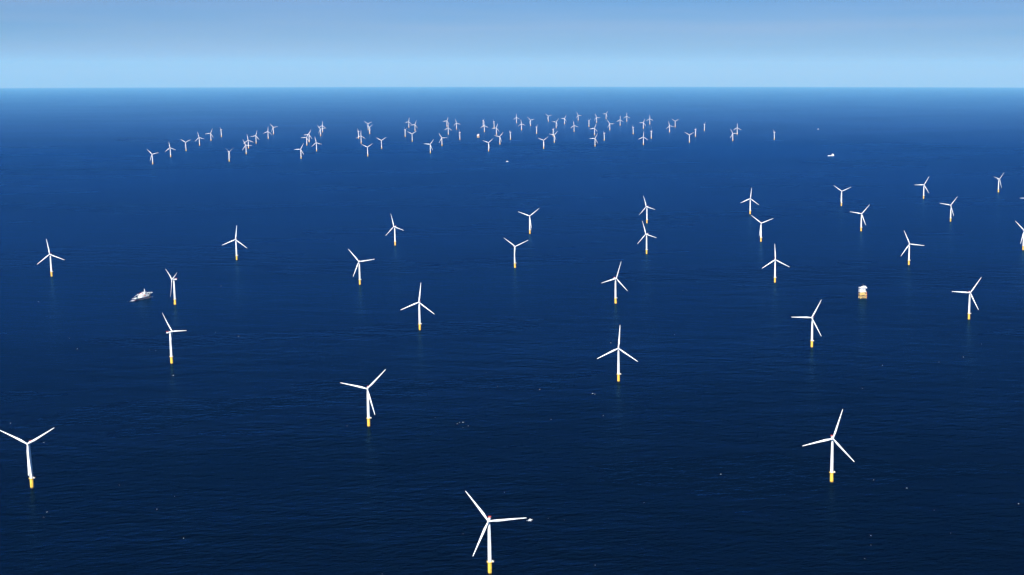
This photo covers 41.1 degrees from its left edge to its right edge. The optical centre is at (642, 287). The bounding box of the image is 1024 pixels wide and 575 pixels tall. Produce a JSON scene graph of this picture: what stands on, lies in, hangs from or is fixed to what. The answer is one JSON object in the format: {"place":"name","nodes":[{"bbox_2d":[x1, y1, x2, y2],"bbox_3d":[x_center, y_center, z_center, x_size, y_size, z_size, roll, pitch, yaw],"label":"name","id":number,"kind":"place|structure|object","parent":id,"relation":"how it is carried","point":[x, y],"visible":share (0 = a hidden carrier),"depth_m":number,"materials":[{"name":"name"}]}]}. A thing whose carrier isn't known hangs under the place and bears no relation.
{"place":"outdoors","nodes":[
{"label":"outdoors","id":0,"kind":"place"},
{"bbox_2d":[0,87,1023,574],"bbox_3d":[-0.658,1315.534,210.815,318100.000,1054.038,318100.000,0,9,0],"label":"sea","id":1,"kind":"structure","parent":0,"point":[238,437],"depth_m":4234.84,"materials":[{"name":"liquid"}]},
{"bbox_2d":[0,428,52,488],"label":"wind turbine","id":2,"kind":"object","parent":1,"relation":"on","point":[30,470],"visible":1,"depth_m":2628.63,"materials":[{"name":"white paint"}]},
{"bbox_2d":[39,239,63,276],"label":"wind turbine","id":3,"kind":"object","parent":1,"relation":"on","point":[50,254],"visible":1,"depth_m":5342.08,"materials":[{"name":"white paint"}]},
{"bbox_2d":[132,289,152,300],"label":"service ship","id":4,"kind":"object","parent":1,"relation":"on","point":[143,295],"visible":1,"depth_m":4839.42,"materials":[{"name":"white paint"}]},
{"bbox_2d":[166,270,176,304],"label":"wind turbine","id":5,"kind":"object","parent":1,"relation":"on","point":[173,287],"visible":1,"depth_m":4700.74,"materials":[{"name":"white paint"}]},
{"bbox_2d":[163,315,186,363],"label":"wind turbine","id":6,"kind":"object","parent":1,"relation":"on","point":[170,356],"visible":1,"depth_m":3756.10,"materials":[{"name":"white paint"}]},
{"bbox_2d":[223,226,243,259],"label":"wind turbine","id":7,"kind":"object","parent":1,"relation":"on","point":[235,243],"visible":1,"depth_m":5811.95,"materials":[{"name":"white paint"}]},
{"bbox_2d":[348,249,373,284],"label":"wind turbine","id":8,"kind":"object","parent":1,"relation":"on","point":[359,279],"visible":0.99,"depth_m":5136.93,"materials":[{"name":"white paint"}]},
{"bbox_2d":[343,369,385,426],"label":"wind turbine","id":9,"kind":"object","parent":1,"relation":"on","point":[368,411],"visible":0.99,"depth_m":3086.02,"materials":[{"name":"white paint"}]},
{"bbox_2d":[386,216,401,245],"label":"wind turbine","id":10,"kind":"object","parent":1,"relation":"on","point":[394,233],"visible":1,"depth_m":6302.92,"materials":[{"name":"white paint"}]},
{"bbox_2d":[401,285,433,330],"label":"wind turbine","id":11,"kind":"object","parent":1,"relation":"on","point":[420,323],"visible":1,"depth_m":4232.48,"materials":[{"name":"white paint"}]},
{"bbox_2d":[466,492,522,573],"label":"wind turbine","id":12,"kind":"object","parent":1,"relation":"on","point":[490,560],"visible":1,"depth_m":2179.68,"materials":[{"name":"white paint"}]},
{"bbox_2d":[507,240,527,267],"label":"wind turbine","id":13,"kind":"object","parent":1,"relation":"on","point":[514,246],"visible":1,"depth_m":5588.11,"materials":[{"name":"white paint"}]},
{"bbox_2d":[520,209,537,233],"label":"wind turbine","id":14,"kind":"object","parent":1,"relation":"on","point":[529,221],"visible":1,"depth_m":6759.06,"materials":[{"name":"white paint"}]},
{"bbox_2d":[603,263,626,303],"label":"wind turbine","id":15,"kind":"object","parent":1,"relation":"on","point":[615,284],"visible":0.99,"depth_m":4725.83,"materials":[{"name":"white paint"}]},
{"bbox_2d":[597,329,637,381],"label":"wind turbine","id":16,"kind":"object","parent":1,"relation":"on","point":[618,371],"visible":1,"depth_m":3536.86,"materials":[{"name":"white paint"}]},
{"bbox_2d":[639,196,652,223],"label":"wind turbine","id":17,"kind":"object","parent":1,"relation":"on","point":[646,212],"visible":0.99,"depth_m":7233.13,"materials":[{"name":"white paint"}]},
{"bbox_2d":[638,221,655,253],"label":"wind turbine","id":18,"kind":"object","parent":1,"relation":"on","point":[646,249],"visible":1,"depth_m":6010.28,"materials":[{"name":"white paint"}]},
{"bbox_2d":[741,188,758,213],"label":"wind turbine","id":19,"kind":"object","parent":1,"relation":"on","point":[750,202],"visible":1,"depth_m":7688.48,"materials":[{"name":"white paint"}]},
{"bbox_2d":[751,215,770,241],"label":"wind turbine","id":20,"kind":"object","parent":1,"relation":"on","point":[760,234],"visible":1,"depth_m":6450.18,"materials":[{"name":"white paint"}]},
{"bbox_2d":[763,252,788,282],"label":"wind turbine","id":21,"kind":"object","parent":1,"relation":"on","point":[775,260],"visible":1,"depth_m":5200.90,"materials":[{"name":"white paint"}]},
{"bbox_2d":[797,301,820,347],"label":"wind turbine","id":22,"kind":"object","parent":1,"relation":"on","point":[812,317],"visible":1,"depth_m":3979.67,"materials":[{"name":"white paint"}]},
{"bbox_2d":[803,409,852,482],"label":"wind turbine","id":23,"kind":"object","parent":1,"relation":"on","point":[831,472],"visible":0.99,"depth_m":2669.42,"materials":[{"name":"white paint"}]},
{"bbox_2d":[854,208,866,230],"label":"wind turbine","id":24,"kind":"object","parent":1,"relation":"on","point":[861,227],"visible":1,"depth_m":6874.62,"materials":[{"name":"white paint"}]},
{"bbox_2d":[858,286,866,298],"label":"offshore substation","id":25,"kind":"object","parent":1,"relation":"on","point":[862,291],"visible":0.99,"depth_m":4850.07,"materials":[{"name":"white paint"}]},
{"bbox_2d":[902,231,924,264],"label":"wind turbine","id":26,"kind":"object","parent":1,"relation":"on","point":[909,260],"visible":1,"depth_m":5674.60,"materials":[{"name":"white paint"}]},
{"bbox_2d":[941,196,957,221],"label":"wind turbine","id":27,"kind":"object","parent":1,"relation":"on","point":[950,209],"visible":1,"depth_m":7322.02,"materials":[{"name":"white paint"}]},
{"bbox_2d":[952,278,980,319],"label":"wind turbine","id":28,"kind":"object","parent":1,"relation":"on","point":[969,313],"visible":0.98,"depth_m":4424.90,"materials":[{"name":"white paint"}]},
{"bbox_2d":[1017,223,1023,249],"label":"wind turbine","id":29,"kind":"object","parent":1,"relation":"on","point":[1022,237],"visible":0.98,"depth_m":6150.34,"materials":[{"name":"white paint"}]},
{"bbox_2d":[0,0,1023,87],"label":"sky","id":30,"kind":"structure","parent":0,"point":[44,43],"materials":[{"name":"blue"}]}
]}

